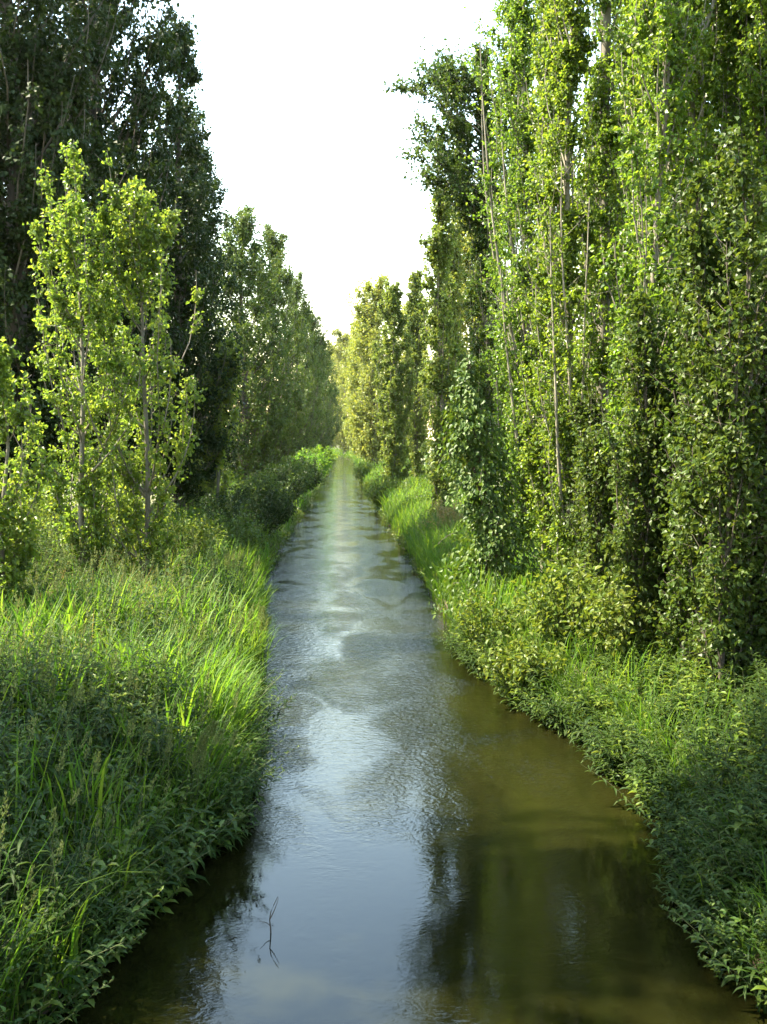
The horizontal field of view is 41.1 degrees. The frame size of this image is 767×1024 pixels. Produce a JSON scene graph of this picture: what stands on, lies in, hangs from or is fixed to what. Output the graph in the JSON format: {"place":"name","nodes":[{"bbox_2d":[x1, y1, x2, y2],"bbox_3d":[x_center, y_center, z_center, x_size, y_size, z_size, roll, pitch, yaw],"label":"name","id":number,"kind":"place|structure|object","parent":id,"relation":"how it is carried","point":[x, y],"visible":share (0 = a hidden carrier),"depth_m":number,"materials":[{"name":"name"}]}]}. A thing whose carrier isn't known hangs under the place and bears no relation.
{"place":"outdoors","nodes":[
{"label":"outdoors","id":0,"kind":"place"},
{"bbox_2d":[0,520,200,677],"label":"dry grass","id":1,"kind":"structure","parent":0,"point":[104,596],"depth_m":18.13,"materials":[{"name":"green plant"}]},
{"bbox_2d":[1,0,716,440],"label":"sky","id":2,"kind":"structure","parent":0,"point":[305,132],"materials":[{"name":"white"}]},
{"bbox_2d":[0,442,766,1023],"bbox_3d":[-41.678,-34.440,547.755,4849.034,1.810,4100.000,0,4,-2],"label":"ground","id":3,"kind":"structure","parent":0,"point":[198,848],"depth_m":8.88,"materials":[{"name":"green plant"}]},
{"bbox_2d":[0,336,63,621],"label":"young poplar","id":4,"kind":"object","parent":3,"relation":"on","point":[10,566],"visible":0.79,"depth_m":15.25,"materials":[{"name":"green plant"}]},
{"bbox_2d":[0,459,75,537],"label":"bramble bush","id":5,"kind":"object","parent":3,"relation":"on","point":[37,501],"visible":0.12,"depth_m":25.43,"materials":[{"name":"green plant"}]},
{"bbox_2d":[0,848,101,1001],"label":"grass clump","id":6,"kind":"object","parent":3,"relation":"on","point":[72,951],"visible":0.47,"depth_m":7.29,"materials":[{"name":"green plant"}]},
{"bbox_2d":[0,819,102,970],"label":"leafy weed","id":7,"kind":"object","parent":3,"relation":"on","point":[53,884],"visible":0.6,"depth_m":7.42,"materials":[{"name":"green plant"}]},
{"bbox_2d":[0,92,103,490],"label":"dark tree","id":8,"kind":"object","parent":3,"relation":"on","point":[31,275],"depth_m":42.09,"materials":[{"name":"green plant"}]},
{"bbox_2d":[38,662,84,763],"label":"grass clump","id":9,"kind":"object","parent":3,"relation":"on","point":[73,687],"visible":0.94,"depth_m":9.91,"materials":[{"name":"green plant"}]},
{"bbox_2d":[6,489,118,570],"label":"bramble bush","id":10,"kind":"object","parent":3,"relation":"on","point":[42,518],"visible":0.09,"depth_m":21.55,"materials":[{"name":"green plant"}]},
{"bbox_2d":[0,0,141,515],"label":"dark tree","id":11,"kind":"object","parent":3,"relation":"on","point":[28,145],"visible":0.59,"depth_m":27.20,"materials":[{"name":"green plant"}]},
{"bbox_2d":[4,707,143,861],"bbox_3d":[-2.653,2.402,8.687,1.282,1.277,1.108,0,4,-2],"label":"grass clump","id":12,"kind":"object","parent":3,"relation":"on","point":[101,781],"visible":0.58,"depth_m":8.77,"materials":[{"name":"green plant"}]},
{"bbox_2d":[17,139,158,581],"bbox_3d":[-5.967,-2.615,19.966,2.300,8.979,3.662,-2,5,-27],"label":"young poplar","id":13,"kind":"object","parent":3,"relation":"on","point":[87,312],"visible":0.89,"depth_m":19.49,"materials":[{"name":"green plant"}]},
{"bbox_2d":[40,808,147,928],"bbox_3d":[-2.322,2.897,8.314,0.938,1.001,1.178,0,4,-2],"label":"grass clump","id":14,"kind":"object","parent":3,"relation":"on","point":[117,856],"visible":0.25,"depth_m":8.31,"materials":[{"name":"green plant"}]},
{"bbox_2d":[0,0,200,499],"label":"dark tree","id":15,"kind":"object","parent":3,"relation":"on","point":[143,99],"visible":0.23,"depth_m":32.88,"materials":[{"name":"green plant"}]},
{"bbox_2d":[58,273,158,533],"bbox_3d":[-6.110,-1.868,23.448,2.011,7.099,1.918,2,4,25],"label":"young poplar","id":16,"kind":"object","parent":3,"relation":"on","point":[115,317],"visible":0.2,"depth_m":23.09,"materials":[{"name":"green plant"}]},
{"bbox_2d":[73,480,175,571],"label":"bramble bush","id":17,"kind":"object","parent":3,"relation":"on","point":[126,526],"visible":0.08,"depth_m":22.11,"materials":[{"name":"green plant"}]},
{"bbox_2d":[0,523,262,909],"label":"grass seed heads","id":18,"kind":"object","parent":3,"relation":"on","point":[116,707],"depth_m":11.48,"materials":[{"name":"green plant"}]},
{"bbox_2d":[69,172,208,585],"bbox_3d":[-4.756,-2.297,20.334,2.647,8.520,2.918,1,4,13],"label":"young poplar","id":19,"kind":"object","parent":3,"relation":"on","point":[137,235],"visible":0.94,"depth_m":19.98,"materials":[{"name":"green plant"}]},
{"bbox_2d":[0,493,298,1023],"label":"leafy herbs","id":20,"kind":"object","parent":3,"relation":"on","point":[235,804],"visible":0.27,"depth_m":9.37,"materials":[{"name":"green plant"}]},
{"bbox_2d":[117,140,197,493],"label":"dark tree","id":21,"kind":"object","parent":3,"relation":"on","point":[173,242],"visible":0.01,"depth_m":59.73,"materials":[{"name":"green plant"}]},
{"bbox_2d":[141,714,192,808],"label":"leafy weed","id":22,"kind":"object","parent":3,"relation":"on","point":[174,774],"visible":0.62,"depth_m":9.83,"materials":[{"name":"green plant"}]},
{"bbox_2d":[124,494,226,565],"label":"bramble bush","id":23,"kind":"object","parent":3,"relation":"on","point":[178,531],"visible":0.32,"depth_m":23.68,"materials":[{"name":"green plant"}]},
{"bbox_2d":[126,10,250,523],"bbox_3d":[-7.524,-8.796,37.086,4.713,18.846,5.532,-2,5,-30],"label":"dark tree","id":24,"kind":"object","parent":3,"relation":"on","point":[188,236],"visible":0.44,"depth_m":36.77,"materials":[{"name":"green plant"}]},
{"bbox_2d":[163,453,232,503],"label":"bramble bush","id":25,"kind":"object","parent":3,"relation":"on","point":[212,485],"visible":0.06,"depth_m":45.62,"materials":[{"name":"green plant"}]},
{"bbox_2d":[162,720,238,856],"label":"grass clump","id":26,"kind":"object","parent":3,"relation":"on","point":[203,737],"visible":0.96,"depth_m":9.80,"materials":[{"name":"green plant"}]},
{"bbox_2d":[76,458,334,580],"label":"bank weeds","id":27,"kind":"object","parent":3,"relation":"on","point":[284,538],"visible":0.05,"depth_m":38.03,"materials":[{"name":"green plant"}]},
{"bbox_2d":[161,108,259,494],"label":"dark tree","id":28,"kind":"object","parent":3,"relation":"on","point":[215,217],"visible":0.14,"depth_m":45.84,"materials":[{"name":"green plant"}]},
{"bbox_2d":[86,451,334,571],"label":"bank grass","id":29,"kind":"structure","parent":3,"relation":"on","point":[301,501],"depth_m":36.15,"materials":[{"name":"green plant"}]},
{"bbox_2d":[191,330,243,506],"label":"young poplar","id":30,"kind":"object","parent":3,"relation":"on","point":[219,460],"visible":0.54,"depth_m":37.47,"materials":[{"name":"green plant"}]},
{"bbox_2d":[219,550,247,582],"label":"grass clump","id":31,"kind":"object","parent":3,"relation":"on","point":[233,562],"visible":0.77,"depth_m":21.77,"materials":[{"name":"green plant"}]},
{"bbox_2d":[191,503,283,566],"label":"bramble bush","id":32,"kind":"object","parent":3,"relation":"on","point":[250,535],"visible":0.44,"depth_m":27.41,"materials":[{"name":"green plant"}]},
{"bbox_2d":[196,481,281,538],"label":"bramble bush","id":33,"kind":"object","parent":3,"relation":"on","point":[251,503],"visible":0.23,"depth_m":31.08,"materials":[{"name":"green plant"}]},
{"bbox_2d":[204,202,305,484],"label":"dark tree","id":34,"kind":"object","parent":3,"relation":"on","point":[254,454],"visible":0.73,"depth_m":56.62,"materials":[{"name":"green plant"}]},
{"bbox_2d":[232,603,280,681],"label":"grass clump","id":35,"kind":"object","parent":3,"relation":"on","point":[264,623],"visible":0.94,"depth_m":16.79,"materials":[{"name":"green plant"}]},
{"bbox_2d":[217,474,302,536],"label":"bramble bush","id":36,"kind":"object","parent":3,"relation":"on","point":[281,512],"visible":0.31,"depth_m":36.04,"materials":[{"name":"green plant"}]},
{"bbox_2d":[229,463,297,507],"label":"bramble bush","id":37,"kind":"object","parent":3,"relation":"on","point":[269,479],"visible":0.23,"depth_m":41.43,"materials":[{"name":"green plant"}]},
{"bbox_2d":[245,458,307,506],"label":"bramble bush","id":38,"kind":"object","parent":3,"relation":"on","point":[299,485],"visible":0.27,"depth_m":48.53,"materials":[{"name":"green plant"}]},
{"bbox_2d":[237,219,321,466],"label":"dark tree","id":39,"kind":"object","parent":3,"relation":"on","point":[276,246],"visible":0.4,"depth_m":71.49,"materials":[{"name":"green plant"}]},
{"bbox_2d":[258,452,317,501],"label":"bramble bush","id":40,"kind":"object","parent":3,"relation":"on","point":[296,464],"visible":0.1,"depth_m":56.49,"materials":[{"name":"green plant"}]},
{"bbox_2d":[274,454,324,492],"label":"bramble bush","id":41,"kind":"object","parent":3,"relation":"on","point":[316,478],"visible":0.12,"depth_m":65.56,"materials":[{"name":"green plant"}]},
{"bbox_2d":[275,269,333,460],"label":"dark tree","id":42,"kind":"object","parent":3,"relation":"on","point":[305,440],"visible":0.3,"depth_m":92.48,"materials":[{"name":"green plant"}]},
{"bbox_2d":[291,447,328,464],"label":"bramble bush","id":43,"kind":"object","parent":3,"relation":"on","point":[308,451],"visible":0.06,"depth_m":87.58,"materials":[{"name":"green plant"}]},
{"bbox_2d":[291,447,332,485],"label":"bramble bush","id":44,"kind":"object","parent":3,"relation":"on","point":[321,458],"visible":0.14,"depth_m":76.73,"materials":[{"name":"green plant"}]},
{"bbox_2d":[293,308,338,451],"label":"dark tree","id":45,"kind":"object","parent":3,"relation":"on","point":[322,340],"visible":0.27,"depth_m":116.48,"materials":[{"name":"green plant"}]},
{"bbox_2d":[311,444,337,471],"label":"bramble bush","id":46,"kind":"object","parent":3,"relation":"on","point":[330,454],"visible":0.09,"depth_m":100.34,"materials":[{"name":"green plant"}]},
{"bbox_2d":[304,347,346,449],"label":"dark tree","id":47,"kind":"object","parent":3,"relation":"on","point":[338,428],"visible":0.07,"depth_m":153.90,"materials":[{"name":"green plant"}]},
{"bbox_2d":[325,340,343,448],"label":"poplar tree","id":48,"kind":"object","parent":3,"relation":"on","point":[332,445],"visible":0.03,"depth_m":258.78,"materials":[{"name":"green plant"}]},
{"bbox_2d":[328,326,351,454],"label":"poplar tree","id":49,"kind":"object","parent":3,"relation":"on","point":[343,339],"visible":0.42,"depth_m":222.18,"materials":[{"name":"green plant"}]},
{"bbox_2d":[336,334,357,456],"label":"poplar tree","id":50,"kind":"object","parent":3,"relation":"on","point":[345,433],"visible":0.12,"depth_m":183.66,"materials":[{"name":"green plant"}]},
{"bbox_2d":[343,300,381,457],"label":"poplar tree","id":51,"kind":"object","parent":3,"relation":"on","point":[351,370],"visible":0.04,"depth_m":138.61,"materials":[{"name":"green plant"}]},
{"bbox_2d":[351,457,374,483],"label":"bramble bush","id":52,"kind":"object","parent":3,"relation":"on","point":[362,470],"visible":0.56,"depth_m":91.59,"materials":[{"name":"green plant"}]},
{"bbox_2d":[340,271,407,464],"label":"poplar tree","id":53,"kind":"object","parent":3,"relation":"on","point":[367,438],"visible":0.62,"depth_m":103.46,"materials":[{"name":"green plant"}]},
{"bbox_2d":[358,469,400,506],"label":"bramble bush","id":54,"kind":"object","parent":3,"relation":"on","point":[373,489],"visible":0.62,"depth_m":57.92,"materials":[{"name":"green plant"}]},
{"bbox_2d":[369,279,420,485],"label":"poplar tree","id":55,"kind":"object","parent":3,"relation":"on","point":[395,450],"visible":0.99,"depth_m":61.34,"materials":[{"name":"green plant"}]},
{"bbox_2d":[397,301,432,449],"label":"poplar tree","id":56,"kind":"object","parent":3,"relation":"on","point":[403,356],"visible":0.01,"depth_m":120.78,"materials":[{"name":"green plant"}]},
{"bbox_2d":[331,448,501,578],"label":"bank grass","id":57,"kind":"structure","parent":3,"relation":"on","point":[399,517],"depth_m":42.49,"materials":[{"name":"green plant"}]},
{"bbox_2d":[403,267,429,479],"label":"poplar tree","id":58,"kind":"object","parent":3,"relation":"on","point":[415,319],"visible":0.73,"depth_m":67.25,"materials":[{"name":"green plant"}]},
{"bbox_2d":[328,448,534,582],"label":"bank weeds","id":59,"kind":"object","parent":3,"relation":"on","point":[383,514],"visible":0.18,"depth_m":45.39,"materials":[{"name":"green plant"}]},
{"bbox_2d":[416,187,466,519],"bbox_3d":[1.930,-5.310,35.708,2.003,12.567,1.888,-4,5,-42],"label":"poplar tree","id":60,"kind":"object","parent":3,"relation":"on","point":[439,248],"visible":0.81,"depth_m":35.61,"materials":[{"name":"green plant"}]},
{"bbox_2d":[416,216,468,498],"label":"poplar tree","id":61,"kind":"object","parent":3,"relation":"on","point":[456,274],"visible":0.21,"depth_m":45.37,"materials":[{"name":"green plant"}]},
{"bbox_2d":[379,37,510,514],"bbox_3d":[2.124,-6.762,31.741,4.044,15.758,3.587,-2,4,-22],"label":"poplar tree","id":62,"kind":"object","parent":3,"relation":"on","point":[450,84],"visible":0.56,"depth_m":31.37,"materials":[{"name":"green plant"}]},
{"bbox_2d":[423,496,469,531],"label":"bramble bush","id":63,"kind":"object","parent":3,"relation":"on","point":[446,513],"visible":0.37,"depth_m":33.00,"materials":[{"name":"green plant"}]},
{"bbox_2d":[424,206,510,481],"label":"poplar tree","id":64,"kind":"object","parent":3,"relation":"on","point":[464,279],"visible":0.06,"depth_m":58.94,"materials":[{"name":"green plant"}]},
{"bbox_2d":[453,623,487,649],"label":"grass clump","id":65,"kind":"object","parent":3,"relation":"on","point":[464,639],"visible":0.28,"depth_m":18.31,"materials":[{"name":"green plant"}]},
{"bbox_2d":[409,497,537,582],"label":"grass seed heads","id":66,"kind":"object","parent":3,"relation":"on","point":[427,512],"depth_m":31.70,"materials":[{"name":"green plant"}]},
{"bbox_2d":[445,577,528,657],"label":"bramble bush","id":67,"kind":"object","parent":3,"relation":"on","point":[481,616],"visible":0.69,"depth_m":17.69,"materials":[{"name":"green plant"}]},
{"bbox_2d":[420,355,554,622],"bbox_3d":[2.320,-0.434,21.752,3.021,5.743,2.636,0,4,-2],"label":"climbing vine","id":68,"kind":"object","parent":3,"relation":"on","point":[494,550],"visible":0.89,"depth_m":21.32,"materials":[{"name":"green plant"}]},
{"bbox_2d":[461,0,541,544],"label":"poplar tree","id":69,"kind":"object","parent":3,"relation":"on","point":[501,388],"visible":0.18,"depth_m":26.06,"materials":[{"name":"green plant"}]},
{"bbox_2d":[458,0,576,563],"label":"poplar tree","id":70,"kind":"object","parent":3,"relation":"on","point":[522,14],"visible":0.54,"depth_m":24.18,"materials":[{"name":"green plant"}]},
{"bbox_2d":[474,623,584,704],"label":"bramble bush","id":71,"kind":"object","parent":3,"relation":"on","point":[509,667],"visible":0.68,"depth_m":15.32,"materials":[{"name":"green plant"}]},
{"bbox_2d":[513,3,581,539],"bbox_3d":[4.383,-8.940,27.518,2.207,20.623,2.084,0,4,-2],"label":"poplar tree","id":72,"kind":"object","parent":3,"relation":"on","point":[574,154],"depth_m":27.43,"materials":[{"name":"green plant"}]},
{"bbox_2d":[507,0,612,571],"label":"poplar tree","id":73,"kind":"object","parent":3,"relation":"on","point":[532,452],"visible":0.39,"depth_m":22.41,"materials":[{"name":"green plant"}]},
{"bbox_2d":[504,551,616,651],"bbox_3d":[3.001,1.481,16.553,2.042,1.743,2.017,0,4,-2],"label":"bramble bush","id":74,"kind":"object","parent":3,"relation":"on","point":[557,615],"visible":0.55,"depth_m":16.24,"materials":[{"name":"green plant"}]},
{"bbox_2d":[518,0,623,588],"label":"poplar tree","id":75,"kind":"object","parent":3,"relation":"on","point":[571,56],"visible":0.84,"depth_m":19.75,"materials":[{"name":"green plant"}]},
{"bbox_2d":[403,511,766,995],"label":"bank grass","id":76,"kind":"structure","parent":3,"relation":"on","point":[506,598],"depth_m":14.33,"materials":[{"name":"green plant"}]},
{"bbox_2d":[563,151,610,393],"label":"poplar tree","id":77,"kind":"object","parent":3,"relation":"on","point":[580,348],"depth_m":51.14,"materials":[{"name":"green plant"}]},
{"bbox_2d":[541,0,634,423],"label":"poplar tree","id":78,"kind":"object","parent":3,"relation":"on","point":[605,120],"visible":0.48,"depth_m":20.74,"materials":[{"name":"green plant"}]},
{"bbox_2d":[409,503,766,1013],"bbox_3d":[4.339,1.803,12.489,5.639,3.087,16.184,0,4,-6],"label":"leafy herbs","id":79,"kind":"object","parent":3,"relation":"on","point":[693,900],"visible":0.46,"depth_m":10.85,"materials":[{"name":"green plant"}]},
{"bbox_2d":[560,379,624,602],"bbox_3d":[4.094,-0.206,18.881,2.048,4.518,2.773,4,5,42],"label":"poplar thicket","id":80,"kind":"object","parent":3,"relation":"on","point":[593,509],"visible":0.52,"depth_m":18.15,"materials":[{"name":"green plant"}]},
{"bbox_2d":[576,0,636,418],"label":"poplar tree","id":81,"kind":"object","parent":3,"relation":"on","point":[616,29],"visible":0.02,"depth_m":23.05,"materials":[{"name":"green plant"}]},
{"bbox_2d":[586,6,632,390],"bbox_3d":[6.295,-8.713,26.690,2.188,20.210,2.318,-1,4,-10],"label":"poplar tree","id":82,"kind":"object","parent":3,"relation":"on","point":[592,188],"visible":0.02,"depth_m":26.65,"materials":[{"name":"green plant"}]},
{"bbox_2d":[562,565,673,666],"bbox_3d":[3.606,1.582,15.154,1.936,1.626,1.838,0,4,-2],"label":"bramble bush","id":83,"kind":"object","parent":3,"relation":"on","point":[606,611],"visible":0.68,"depth_m":14.79,"materials":[{"name":"green plant"}]},
{"bbox_2d":[591,286,685,662],"bbox_3d":[4.178,-0.509,15.131,1.817,5.592,2.382,4,5,42],"label":"poplar thicket","id":84,"kind":"object","parent":3,"relation":"on","point":[628,543],"visible":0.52,"depth_m":14.75,"materials":[{"name":"green plant"}]},
{"bbox_2d":[613,526,670,633],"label":"bramble bush","id":85,"kind":"object","parent":3,"relation":"on","point":[669,555],"depth_m":14.82,"materials":[{"name":"green plant"}]},
{"bbox_2d":[596,0,696,417],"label":"poplar tree","id":86,"kind":"object","parent":3,"relation":"on","point":[614,196],"visible":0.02,"depth_m":20.04,"materials":[{"name":"green plant"}]},
{"bbox_2d":[589,0,710,577],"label":"poplar tree","id":87,"kind":"object","parent":3,"relation":"on","point":[671,41],"visible":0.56,"depth_m":15.22,"materials":[{"name":"green plant"}]},
{"bbox_2d":[596,0,730,387],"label":"poplar tree","id":88,"kind":"object","parent":3,"relation":"on","point":[633,92],"visible":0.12,"depth_m":16.04,"materials":[{"name":"green plant"}]},
{"bbox_2d":[606,0,723,405],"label":"poplar tree","id":89,"kind":"object","parent":3,"relation":"on","point":[627,272],"visible":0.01,"depth_m":18.36,"materials":[{"name":"green plant"}]},
{"bbox_2d":[628,0,742,280],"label":"poplar tree","id":90,"kind":"object","parent":3,"relation":"on","point":[720,5],"visible":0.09,"depth_m":17.02,"materials":[{"name":"green plant"}]},
{"bbox_2d":[642,206,761,670],"bbox_3d":[4.562,-0.967,14.015,1.862,6.679,1.676,-3,5,-37],"label":"poplar thicket","id":91,"kind":"object","parent":3,"relation":"on","point":[677,613],"visible":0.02,"depth_m":13.91,"materials":[{"name":"green plant"}]},
{"bbox_2d":[657,116,766,712],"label":"poplar thicket","id":92,"kind":"object","parent":3,"relation":"on","point":[723,497],"visible":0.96,"depth_m":12.28,"materials":[{"name":"green plant"}]},
{"bbox_2d":[674,715,757,824],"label":"leafy weed","id":93,"kind":"object","parent":3,"relation":"on","point":[721,782],"visible":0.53,"depth_m":9.81,"materials":[{"name":"green plant"}]},
{"bbox_2d":[696,21,738,151],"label":"poplar tree","id":94,"kind":"object","parent":3,"relation":"on","point":[720,99],"depth_m":20.23,"materials":[{"name":"green plant"}]},
{"bbox_2d":[686,11,765,201],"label":"poplar tree","id":95,"kind":"object","parent":3,"relation":"on","point":[728,69],"visible":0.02,"depth_m":18.07,"materials":[{"name":"green plant"}]},
{"bbox_2d":[695,830,759,919],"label":"leafy weed","id":96,"kind":"object","parent":3,"relation":"on","point":[726,850],"visible":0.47,"depth_m":8.26,"materials":[{"name":"green plant"}]},
{"bbox_2d":[694,0,766,273],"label":"poplar tree","id":97,"kind":"object","parent":3,"relation":"on","point":[737,15],"visible":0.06,"depth_m":16.90,"materials":[{"name":"green plant"}]},
{"bbox_2d":[717,0,766,340],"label":"poplar tree","id":98,"kind":"object","parent":3,"relation":"on","point":[755,128],"visible":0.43,"depth_m":15.51,"materials":[{"name":"green plant"}]},
{"bbox_2d":[727,923,766,990],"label":"grass clump","id":99,"kind":"object","parent":3,"relation":"on","point":[752,955],"visible":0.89,"depth_m":7.19,"materials":[{"name":"green plant"}]},
{"bbox_2d":[731,841,766,938],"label":"leafy weed","id":100,"kind":"object","parent":3,"relation":"on","point":[751,852],"visible":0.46,"depth_m":8.01,"materials":[{"name":"green plant"}]},
{"bbox_2d":[30,458,766,1023],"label":"river","id":101,"kind":"structure","parent":0,"point":[438,836],"depth_m":9.63,"materials":[{"name":"liquid"}]},
{"bbox_2d":[260,897,277,932],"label":"dead twig","id":102,"kind":"object","parent":101,"relation":"in","point":[270,917],"visible":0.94,"depth_m":8.31,"materials":[{"name":"brown wood"}]}
]}

